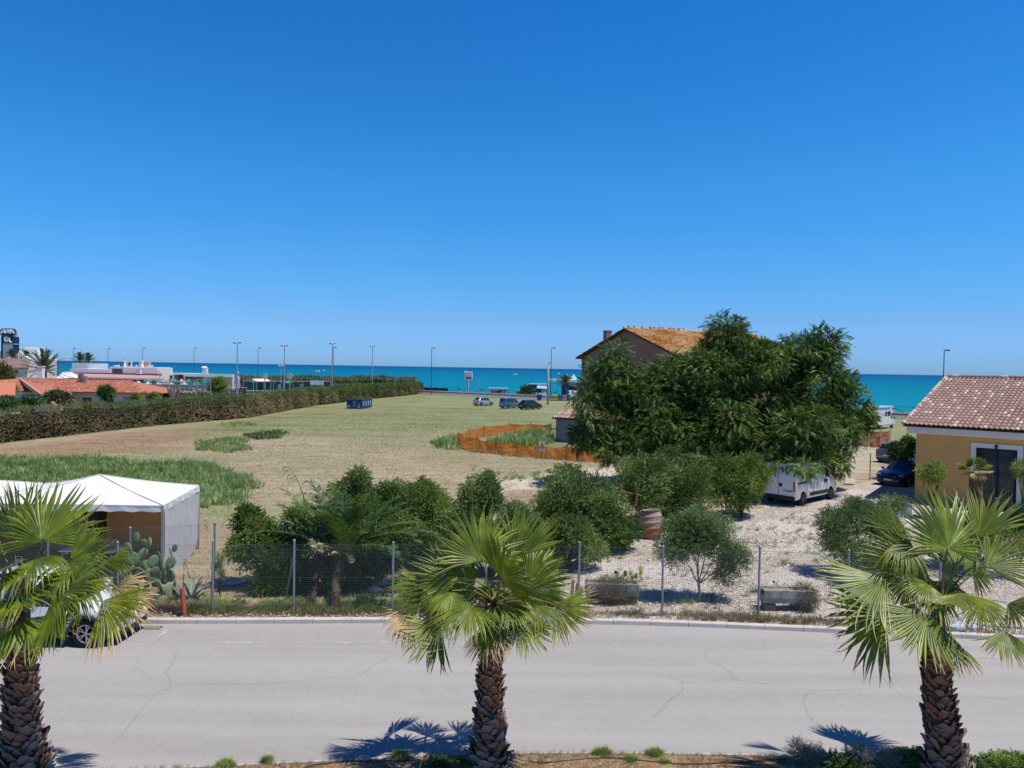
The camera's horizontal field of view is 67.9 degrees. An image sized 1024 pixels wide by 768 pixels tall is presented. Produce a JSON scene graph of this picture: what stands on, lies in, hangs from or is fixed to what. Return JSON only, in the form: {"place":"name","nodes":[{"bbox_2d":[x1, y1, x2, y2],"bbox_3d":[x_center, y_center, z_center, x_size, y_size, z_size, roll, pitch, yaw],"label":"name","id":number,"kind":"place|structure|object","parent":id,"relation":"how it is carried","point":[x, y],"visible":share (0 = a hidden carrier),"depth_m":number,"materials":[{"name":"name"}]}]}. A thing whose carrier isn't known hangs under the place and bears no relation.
{"place":"outdoors","nodes":[
{"label":"outdoors","id":0,"kind":"place"},
{"bbox_2d":[0,382,15,415],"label":"terracotta house","id":1,"kind":"structure","parent":0,"point":[8,388],"depth_m":86.55,"materials":[{"name":"paint"}]},
{"bbox_2d":[0,358,52,377],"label":"brown roofed building","id":2,"kind":"structure","parent":0,"point":[15,363],"depth_m":161.10,"materials":[{"name":"clear paint"}]},
{"bbox_2d":[170,373,234,391],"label":"pergola building","id":3,"kind":"structure","parent":0,"point":[201,377],"depth_m":186.39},
{"bbox_2d":[57,361,944,411],"bbox_3d":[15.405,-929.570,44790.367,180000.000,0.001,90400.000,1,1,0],"label":"sea","id":4,"kind":"structure","parent":0,"point":[908,392],"depth_m":829.23,"materials":[{"name":"liquid"}]},
{"bbox_2d":[0,623,1023,767],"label":"road","id":5,"kind":"structure","parent":0,"point":[613,697],"depth_m":16.25,"materials":[{"name":"asphalt"}]},
{"bbox_2d":[0,562,147,647],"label":"parked car","id":6,"kind":"object","parent":5,"relation":"on","point":[81,636],"visible":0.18,"depth_m":18.52,"materials":[{"name":"white paint"}]},
{"bbox_2d":[126,626,391,643],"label":"parking lines","id":7,"kind":"object","parent":5,"relation":"on","point":[163,632],"visible":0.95,"depth_m":19.06,"materials":[{"name":"white paint"}]},
{"bbox_2d":[140,617,1023,641],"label":"kerb","id":8,"kind":"structure","parent":5,"relation":"on","point":[340,620],"depth_m":20.57,"materials":[{"name":"concrete"}]},
{"bbox_2d":[0,386,1023,634],"bbox_3d":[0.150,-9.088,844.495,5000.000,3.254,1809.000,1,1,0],"label":"ground","id":9,"kind":"structure","parent":0,"point":[868,486],"depth_m":49.13,"materials":[{"name":"plant"}]},
{"bbox_2d":[0,360,17,379],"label":"bush","id":10,"kind":"object","parent":9,"relation":"on","point":[5,370],"visible":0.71,"depth_m":117.97,"materials":[{"name":"green plant"}]},
{"bbox_2d":[0,328,19,358],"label":"sign tower","id":11,"kind":"structure","parent":9,"relation":"on","point":[9,339],"depth_m":197.63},
{"bbox_2d":[0,394,22,413],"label":"bush","id":12,"kind":"object","parent":9,"relation":"on","point":[6,400],"visible":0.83,"depth_m":79.64,"materials":[{"name":"green plant"}]},
{"bbox_2d":[0,480,43,546],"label":"gazebo","id":13,"kind":"object","parent":9,"relation":"on","point":[21,485],"visible":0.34,"depth_m":27.66,"materials":[{"name":"white fabric"}]},
{"bbox_2d":[0,347,56,377],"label":"white restaurant","id":14,"kind":"structure","parent":9,"relation":"on","point":[32,349],"depth_m":205.91},
{"bbox_2d":[18,393,46,412],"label":"bush","id":15,"kind":"object","parent":9,"relation":"on","point":[34,399],"visible":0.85,"depth_m":83.64,"materials":[{"name":"green plant"}]},
{"bbox_2d":[0,366,71,398],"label":"terracotta house","id":16,"kind":"structure","parent":9,"relation":"on","point":[40,371],"depth_m":116.68,"materials":[{"name":"paint"}]},
{"bbox_2d":[17,348,70,378],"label":"date palm","id":17,"kind":"object","parent":9,"relation":"on","point":[43,360],"visible":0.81,"depth_m":127.55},
{"bbox_2d":[42,387,75,409],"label":"bush","id":18,"kind":"object","parent":9,"relation":"on","point":[56,396],"visible":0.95,"depth_m":87.46,"materials":[{"name":"green plant"}]},
{"bbox_2d":[69,511,106,561],"bbox_3d":[-14.853,5.298,26.612,1.000,1.800,0.620,1,1,0],"label":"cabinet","id":19,"kind":"object","parent":9,"relation":"on","point":[98,515],"visible":0.2,"depth_m":26.35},
{"bbox_2d":[13,374,184,411],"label":"terracotta house","id":20,"kind":"structure","parent":9,"relation":"on","point":[82,387],"depth_m":104.07,"materials":[{"name":"tile"}]},
{"bbox_2d":[0,474,199,573],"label":"gazebo","id":21,"kind":"object","parent":9,"relation":"on","point":[141,505],"visible":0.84,"depth_m":26.11,"materials":[{"name":"white fabric"}]},
{"bbox_2d":[96,384,118,407],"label":"tree","id":22,"kind":"object","parent":9,"relation":"on","point":[106,392],"visible":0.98,"depth_m":91.64,"materials":[{"name":"green plant"}]},
{"bbox_2d":[70,363,172,383],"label":"terrace building","id":23,"kind":"structure","parent":9,"relation":"on","point":[95,370],"depth_m":178.00,"materials":[{"name":"white paint"}]},
{"bbox_2d":[0,452,266,507],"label":"tall weeds","id":24,"kind":"object","parent":9,"relation":"on","point":[63,467],"visible":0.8,"depth_m":46.42,"materials":[{"name":"plant"}]},
{"bbox_2d":[108,532,177,601],"bbox_3d":[-10.830,5.454,22.381,1.891,2.158,1.096,1,1,0],"label":"prickly pear","id":25,"kind":"object","parent":9,"relation":"on","point":[149,568],"visible":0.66,"depth_m":22.22,"materials":[{"name":"plant"}]},
{"bbox_2d":[129,390,161,404],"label":"bush","id":26,"kind":"object","parent":9,"relation":"on","point":[153,395],"visible":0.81,"depth_m":94.16,"materials":[{"name":"green plant"}]},
{"bbox_2d":[0,386,320,442],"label":"hedge","id":27,"kind":"object","parent":9,"relation":"on","point":[55,423],"visible":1,"depth_m":81.33,"materials":[{"name":"green plant"}]},
{"bbox_2d":[46,522,283,591],"bbox_3d":[-10.486,5.314,23.248,6.766,2.055,0.510,1,1,-12],"label":"wire fence","id":28,"kind":"object","parent":9,"relation":"on","point":[130,532],"visible":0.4,"depth_m":23.47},
{"bbox_2d":[148,587,210,612],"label":"dead weeds","id":29,"kind":"object","parent":9,"relation":"on","point":[160,604],"visible":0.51,"depth_m":21.68,"materials":[{"name":"brown plant"}]},
{"bbox_2d":[169,576,209,602],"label":"agave","id":30,"kind":"object","parent":9,"relation":"on","point":[190,590],"visible":0.7,"depth_m":22.08,"materials":[{"name":"green plant"}]},
{"bbox_2d":[148,391,233,405],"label":"hedge","id":31,"kind":"object","parent":9,"relation":"on","point":[186,392],"visible":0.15,"depth_m":108.66,"materials":[{"name":"green plant"}]},
{"bbox_2d":[206,375,229,393],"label":"round tree","id":32,"kind":"object","parent":9,"relation":"on","point":[219,384],"visible":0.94,"depth_m":117.39,"materials":[{"name":"green plant"}]},
{"bbox_2d":[209,552,227,595],"bbox_3d":[-8.693,5.681,22.530,0.547,1.424,0.472,0,2,-38],"label":"young conifer","id":33,"kind":"object","parent":9,"relation":"on","point":[219,568],"visible":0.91,"depth_m":22.51,"materials":[{"name":"green plant"}]},
{"bbox_2d":[192,435,253,452],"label":"tall weeds","id":34,"kind":"object","parent":9,"relation":"on","point":[235,443],"visible":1,"depth_m":64.06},
{"bbox_2d":[242,428,289,439],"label":"tall weeds","id":35,"kind":"object","parent":9,"relation":"on","point":[263,434],"visible":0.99,"depth_m":73.63,"materials":[{"name":"green plant"}]},
{"bbox_2d":[220,499,321,596],"bbox_3d":[-7.386,5.107,23.874,3.188,2.920,2.732,1,1,0],"label":"bush","id":36,"kind":"object","parent":9,"relation":"on","point":[250,516],"visible":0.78,"depth_m":23.42,"materials":[{"name":"green plant"}]},
{"bbox_2d":[243,381,330,393],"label":"court fence","id":37,"kind":"object","parent":9,"relation":"on","point":[260,386],"visible":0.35,"depth_m":152.62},
{"bbox_2d":[175,592,425,615],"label":"verge grass","id":38,"kind":"structure","parent":9,"relation":"on","point":[220,602],"depth_m":21.60,"materials":[{"name":"plant"}]},
{"bbox_2d":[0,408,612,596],"bbox_3d":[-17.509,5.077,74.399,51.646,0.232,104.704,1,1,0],"label":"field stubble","id":39,"kind":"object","parent":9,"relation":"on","point":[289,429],"visible":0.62,"depth_m":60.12,"materials":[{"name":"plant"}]},
{"bbox_2d":[235,373,418,388],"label":"hedge","id":40,"kind":"object","parent":9,"relation":"on","point":[339,380],"visible":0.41,"depth_m":187.08,"materials":[{"name":"green plant"}]},
{"bbox_2d":[252,479,437,610],"bbox_3d":[-5.059,4.704,22.828,5.643,3.681,2.979,1,1,0],"label":"date palm","id":41,"kind":"object","parent":9,"relation":"on","point":[343,532],"visible":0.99,"depth_m":22.96,"materials":[{"name":"green plant"}]},
{"bbox_2d":[295,533,411,595],"bbox_3d":[-4.884,5.653,23.767,3.725,1.860,1.814,1,1,-18],"label":"bush","id":42,"kind":"object","parent":9,"relation":"on","point":[352,569],"visible":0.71,"depth_m":23.56,"materials":[{"name":"green plant"}]},
{"bbox_2d":[347,398,371,408],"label":"waste skip","id":43,"kind":"object","parent":9,"relation":"on","point":[360,404],"visible":1,"depth_m":122.55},
{"bbox_2d":[350,592,376,608],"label":"weed","id":44,"kind":"object","parent":9,"relation":"on","point":[362,599],"visible":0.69,"depth_m":21.83,"materials":[{"name":"green plant"}]},
{"bbox_2d":[306,491,421,568],"bbox_3d":[-5.079,5.014,25.889,4.098,2.775,2.131,1,1,15],"label":"bush","id":45,"kind":"object","parent":9,"relation":"on","point":[400,515],"visible":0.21,"depth_m":25.62,"materials":[{"name":"green plant"}]},
{"bbox_2d":[310,381,423,404],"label":"hedge","id":46,"kind":"object","parent":9,"relation":"on","point":[337,394],"visible":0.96,"depth_m":157.16,"materials":[{"name":"green plant"}]},
{"bbox_2d":[322,462,428,528],"bbox_3d":[-4.754,4.545,26.681,3.753,3.674,2.077,1,1,0],"label":"bush","id":47,"kind":"object","parent":9,"relation":"on","point":[357,480],"visible":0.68,"depth_m":26.26,"materials":[{"name":"green plant"}]},
{"bbox_2d":[149,611,690,620],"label":"gravel stones","id":48,"kind":"object","parent":9,"relation":"on","point":[270,614],"visible":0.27,"depth_m":21.10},
{"bbox_2d":[412,474,461,559],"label":"bush","id":49,"kind":"object","parent":9,"relation":"on","point":[430,494],"visible":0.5,"depth_m":26.65,"materials":[{"name":"green plant"}]},
{"bbox_2d":[403,526,481,581],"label":"bush","id":50,"kind":"object","parent":9,"relation":"on","point":[432,539],"visible":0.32,"depth_m":24.32,"materials":[{"name":"green plant"}]},
{"bbox_2d":[429,432,462,449],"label":"tall weeds","id":51,"kind":"object","parent":9,"relation":"on","point":[447,442],"visible":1,"depth_m":67.14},
{"bbox_2d":[431,467,506,564],"bbox_3d":[-1.418,4.703,26.813,2.036,3.464,3.065,2,2,43],"label":"bush","id":52,"kind":"object","parent":9,"relation":"on","point":[481,490],"visible":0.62,"depth_m":26.55,"materials":[{"name":"green plant"}]},
{"bbox_2d":[434,519,535,576],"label":"bush","id":53,"kind":"object","parent":9,"relation":"on","point":[448,534],"visible":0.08,"depth_m":25.45,"materials":[{"name":"green plant"}]},
{"bbox_2d":[459,422,551,440],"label":"safety net","id":54,"kind":"object","parent":9,"relation":"on","point":[497,430],"visible":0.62,"depth_m":78.49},
{"bbox_2d":[139,752,874,767],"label":"edging","id":55,"kind":"object","parent":9,"relation":"on","point":[457,754],"visible":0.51,"depth_m":13.64,"materials":[{"name":"concrete"}]},
{"bbox_2d":[499,398,519,408],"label":"parked car","id":56,"kind":"object","parent":9,"relation":"on","point":[508,403],"visible":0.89,"depth_m":131.26,"materials":[{"name":"blue paint"}]},
{"bbox_2d":[0,539,1023,627],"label":"wire fence","id":57,"kind":"object","parent":9,"relation":"on","point":[662,581],"visible":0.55,"depth_m":21.48,"materials":[{"name":"metal"}]},
{"bbox_2d":[472,466,556,480],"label":"tall weeds","id":58,"kind":"object","parent":9,"relation":"on","point":[533,476],"visible":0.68,"depth_m":48.67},
{"bbox_2d":[482,426,558,447],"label":"tall weeds","id":59,"kind":"object","parent":9,"relation":"on","point":[530,437],"visible":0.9,"depth_m":70.93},
{"bbox_2d":[495,498,549,574],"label":"bush","id":60,"kind":"object","parent":9,"relation":"on","point":[512,505],"visible":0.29,"depth_m":25.41,"materials":[{"name":"green plant"}]},
{"bbox_2d":[518,400,541,409],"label":"parked car","id":61,"kind":"object","parent":9,"relation":"on","point":[527,404],"visible":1,"depth_m":129.00,"materials":[{"name":"blue paint"}]},
{"bbox_2d":[458,432,623,463],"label":"safety net","id":62,"kind":"object","parent":9,"relation":"on","point":[553,453],"visible":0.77,"depth_m":59.90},
{"bbox_2d":[209,754,920,767],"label":"planting strip","id":63,"kind":"object","parent":9,"relation":"on","point":[675,759],"visible":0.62,"depth_m":13.38,"materials":[{"name":"soil"}]},
{"bbox_2d":[0,475,157,767],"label":"fan palm","id":64,"kind":"object","parent":63,"relation":"on","point":[23,732],"visible":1,"depth_m":12.66,"materials":[{"name":"green plant"}]},
{"bbox_2d":[211,755,239,767],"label":"grass tuft","id":65,"kind":"object","parent":63,"relation":"on","point":[227,763],"visible":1,"depth_m":13.12,"materials":[{"name":"green plant"}]},
{"bbox_2d":[419,752,459,767],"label":"ground cover plant","id":66,"kind":"object","parent":63,"relation":"on","point":[440,759],"visible":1,"depth_m":13.19,"materials":[{"name":"green plant"}]},
{"bbox_2d":[380,502,599,767],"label":"fan palm","id":67,"kind":"object","parent":63,"relation":"on","point":[488,747],"visible":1,"depth_m":13.12,"materials":[{"name":"green plant"}]},
{"bbox_2d":[92,746,975,767],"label":"dry lawn","id":68,"kind":"structure","parent":63,"relation":"on","point":[530,760],"depth_m":13.41,"materials":[{"name":"brown plant"}]},
{"bbox_2d":[643,745,668,757],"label":"grass tuft","id":69,"kind":"object","parent":63,"relation":"on","point":[657,752],"visible":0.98,"depth_m":13.74,"materials":[{"name":"green plant"}]},
{"bbox_2d":[531,757,788,763],"bbox_3d":[2.650,6.679,13.473,4.649,0.017,0.217,1,1,-1],"label":"drip hose","id":70,"kind":"object","parent":63,"relation":"on","point":[663,762],"visible":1,"depth_m":13.45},
{"bbox_2d":[778,734,827,766],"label":"lavender","id":71,"kind":"object","parent":63,"relation":"on","point":[805,751],"visible":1,"depth_m":13.42,"materials":[{"name":"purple plant"}]},
{"bbox_2d":[841,736,905,767],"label":"lavender","id":72,"kind":"object","parent":63,"relation":"on","point":[888,756],"visible":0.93,"depth_m":13.37,"materials":[{"name":"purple plant"}]},
{"bbox_2d":[818,745,991,767],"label":"ground cover plant","id":73,"kind":"object","parent":63,"relation":"on","point":[844,760],"visible":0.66,"depth_m":13.34,"materials":[{"name":"green plant"}]},
{"bbox_2d":[809,482,1023,767],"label":"fan palm","id":74,"kind":"object","parent":63,"relation":"on","point":[944,745],"visible":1,"depth_m":12.83,"materials":[{"name":"green plant"}]},
{"bbox_2d":[976,747,1023,767],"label":"ground cover plant","id":75,"kind":"object","parent":63,"relation":"on","point":[1005,759],"visible":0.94,"depth_m":13.38,"materials":[{"name":"green plant"}]},
{"bbox_2d":[549,374,581,396],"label":"beach building","id":76,"kind":"structure","parent":9,"relation":"on","point":[570,387],"depth_m":200.07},
{"bbox_2d":[541,510,612,577],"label":"bush","id":77,"kind":"object","parent":9,"relation":"on","point":[573,529],"visible":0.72,"depth_m":26.14,"materials":[{"name":"green plant"}]},
{"bbox_2d":[528,460,638,550],"bbox_3d":[3.047,4.801,30.170,4.461,3.307,3.756,2,1,34],"label":"bush","id":78,"kind":"object","parent":9,"relation":"on","point":[596,502],"visible":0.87,"depth_m":29.58,"materials":[{"name":"green plant"}]},
{"bbox_2d":[585,579,638,603],"bbox_3d":[3.006,6.257,22.885,1.562,0.632,0.562,1,1,0],"label":"stone trough","id":79,"kind":"object","parent":9,"relation":"on","point":[634,584],"visible":0.58,"depth_m":22.63,"materials":[{"name":"stone"}]},
{"bbox_2d":[583,573,640,605],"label":"trailing plant","id":80,"kind":"object","parent":79,"relation":"in","point":[616,596],"visible":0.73,"depth_m":22.60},
{"bbox_2d":[601,513,645,550],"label":"bush","id":81,"kind":"object","parent":9,"relation":"on","point":[639,528],"visible":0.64,"depth_m":28.85,"materials":[{"name":"green plant"}]},
{"bbox_2d":[639,508,662,539],"bbox_3d":[5.804,5.814,31.768,1.018,1.239,1.018,1,1,0],"label":"terracotta jar","id":82,"kind":"object","parent":9,"relation":"on","point":[649,518],"visible":0.75,"depth_m":31.38,"materials":[{"name":"ceramic"}]},
{"bbox_2d":[552,402,763,447],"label":"outbuilding","id":83,"kind":"structure","parent":9,"relation":"on","point":[563,417],"depth_m":72.53,"materials":[{"name":"tile"}]},
{"bbox_2d":[419,390,909,416],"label":"guard rail","id":84,"kind":"object","parent":9,"relation":"on","point":[902,414],"visible":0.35,"depth_m":178.53,"materials":[{"name":"metal"}]},
{"bbox_2d":[612,443,718,523],"bbox_3d":[6.964,4.689,34.791,4.880,3.935,4.081,0,1,-21],"label":"bush","id":85,"kind":"object","parent":9,"relation":"on","point":[673,489],"visible":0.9,"depth_m":33.93,"materials":[{"name":"green plant"}]},
{"bbox_2d":[575,325,805,407],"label":"old farmhouse","id":86,"kind":"object","parent":9,"relation":"on","point":[649,343],"visible":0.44,"depth_m":79.40,"materials":[{"name":"tile"}]},
{"bbox_2d":[651,503,755,602],"bbox_3d":[5.859,5.126,23.325,3.314,2.981,2.102,1,1,0],"label":"olive tree","id":87,"kind":"object","parent":9,"relation":"on","point":[695,531],"visible":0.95,"depth_m":23.00,"materials":[{"name":"green plant"}]},
{"bbox_2d":[564,308,884,485],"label":"broadleaf tree","id":88,"kind":"object","parent":9,"relation":"on","point":[737,370],"visible":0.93,"depth_m":44.30,"materials":[{"name":"green plant"}]},
{"bbox_2d":[702,449,773,516],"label":"bush","id":89,"kind":"object","parent":9,"relation":"on","point":[745,478],"visible":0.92,"depth_m":35.98,"materials":[{"name":"green plant"}]},
{"bbox_2d":[597,512,974,618],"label":"gravel weeds","id":90,"kind":"object","parent":9,"relation":"on","point":[753,589],"visible":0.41,"depth_m":26.23,"materials":[{"name":"green plant"}]},
{"bbox_2d":[760,585,814,611],"bbox_3d":[8.113,6.351,22.481,1.449,0.631,0.561,1,1,0],"label":"stone trough","id":91,"kind":"object","parent":9,"relation":"on","point":[769,604],"visible":0.8,"depth_m":22.25,"materials":[{"name":"stone"}]},
{"bbox_2d":[788,578,822,612],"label":"trailing plant","id":92,"kind":"object","parent":91,"relation":"on","point":[815,601],"visible":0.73,"depth_m":22.22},
{"bbox_2d":[562,503,1023,634],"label":"gravel stones","id":93,"kind":"object","parent":9,"relation":"on","point":[751,577],"visible":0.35,"depth_m":26.61,"materials":[{"name":"gravel"}]},
{"bbox_2d":[762,459,836,505],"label":"panel van","id":94,"kind":"object","parent":9,"relation":"on","point":[784,486],"visible":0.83,"depth_m":40.28,"materials":[{"name":"white paint"}]},
{"bbox_2d":[809,492,914,583],"bbox_3d":[12.326,5.386,26.137,3.980,3.107,3.335,1,1,0],"label":"olive shrub","id":95,"kind":"object","parent":9,"relation":"on","point":[838,519],"visible":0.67,"depth_m":26.09,"materials":[{"name":"green plant"}]},
{"bbox_2d":[851,430,890,446],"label":"safety net","id":96,"kind":"object","parent":9,"relation":"on","point":[873,442],"visible":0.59,"depth_m":72.90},
{"bbox_2d":[861,405,894,428],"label":"motorhome","id":97,"kind":"object","parent":9,"relation":"on","point":[887,418],"visible":0.61,"depth_m":97.15,"materials":[{"name":"white paint"}]},
{"bbox_2d":[876,459,915,486],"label":"parked car","id":98,"kind":"object","parent":9,"relation":"on","point":[901,471],"visible":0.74,"depth_m":47.66,"materials":[{"name":"blue paint"}]},
{"bbox_2d":[876,442,915,461],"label":"parked car","id":99,"kind":"object","parent":9,"relation":"on","point":[880,451],"visible":0.32,"depth_m":60.07,"materials":[{"name":"paint"}]},
{"bbox_2d":[884,433,915,462],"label":"bush","id":100,"kind":"object","parent":9,"relation":"on","point":[903,448],"visible":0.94,"depth_m":49.76,"materials":[{"name":"green plant"}]},
{"bbox_2d":[913,459,948,508],"bbox_3d":[20.535,5.137,37.140,1.675,2.873,1.421,0,2,-43],"label":"lemon tree","id":101,"kind":"object","parent":9,"relation":"on","point":[930,472],"visible":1,"depth_m":36.89,"materials":[{"name":"green plant"}]},
{"bbox_2d":[945,621,978,631],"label":"rubbish bags","id":102,"kind":"object","parent":9,"relation":"on","point":[958,628],"visible":0.77,"depth_m":20.60,"materials":[{"name":"plastic"}]},
{"bbox_2d":[924,512,1023,560],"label":"bush","id":103,"kind":"object","parent":9,"relation":"on","point":[1015,534],"visible":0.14,"depth_m":26.40,"materials":[{"name":"green plant"}]},
{"bbox_2d":[956,456,992,511],"bbox_3d":[20.118,4.885,33.096,1.389,3.519,1.504,1,1,0],"label":"fan palm","id":104,"kind":"object","parent":9,"relation":"on","point":[975,477],"visible":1,"depth_m":32.93,"materials":[{"name":"green plant"}]},
{"bbox_2d":[1002,501,1023,561],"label":"bush","id":105,"kind":"object","parent":9,"relation":"on","point":[1020,510],"visible":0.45,"depth_m":28.13,"materials":[{"name":"green plant"}]},
{"bbox_2d":[1010,455,1023,507],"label":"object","id":106,"kind":"object","parent":9,"relation":"on","point":[1020,464],"visible":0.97,"depth_m":34.10,"materials":[{"name":"green plant"}]},
{"bbox_2d":[0,0,1023,375],"label":"sky","id":107,"kind":"structure","parent":0,"point":[478,183],"materials":[{"name":"blue"}]},
{"bbox_2d":[148,600,1023,634],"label":"verge grass","id":108,"kind":"structure","parent":0,"point":[787,619],"depth_m":21.29,"materials":[{"name":"plant"}]},
{"bbox_2d":[901,374,1023,510],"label":"yellow house","id":109,"kind":"structure","parent":0,"point":[951,421],"depth_m":41.15,"materials":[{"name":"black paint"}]},
{"bbox_2d":[976,447,1016,509],"bbox_3d":[25.314,4.974,39.721,1.827,3.171,0.090,2,2,42],"label":"glazed door","id":110,"kind":"structure","parent":109,"relation":"in","point":[992,452],"depth_m":39.65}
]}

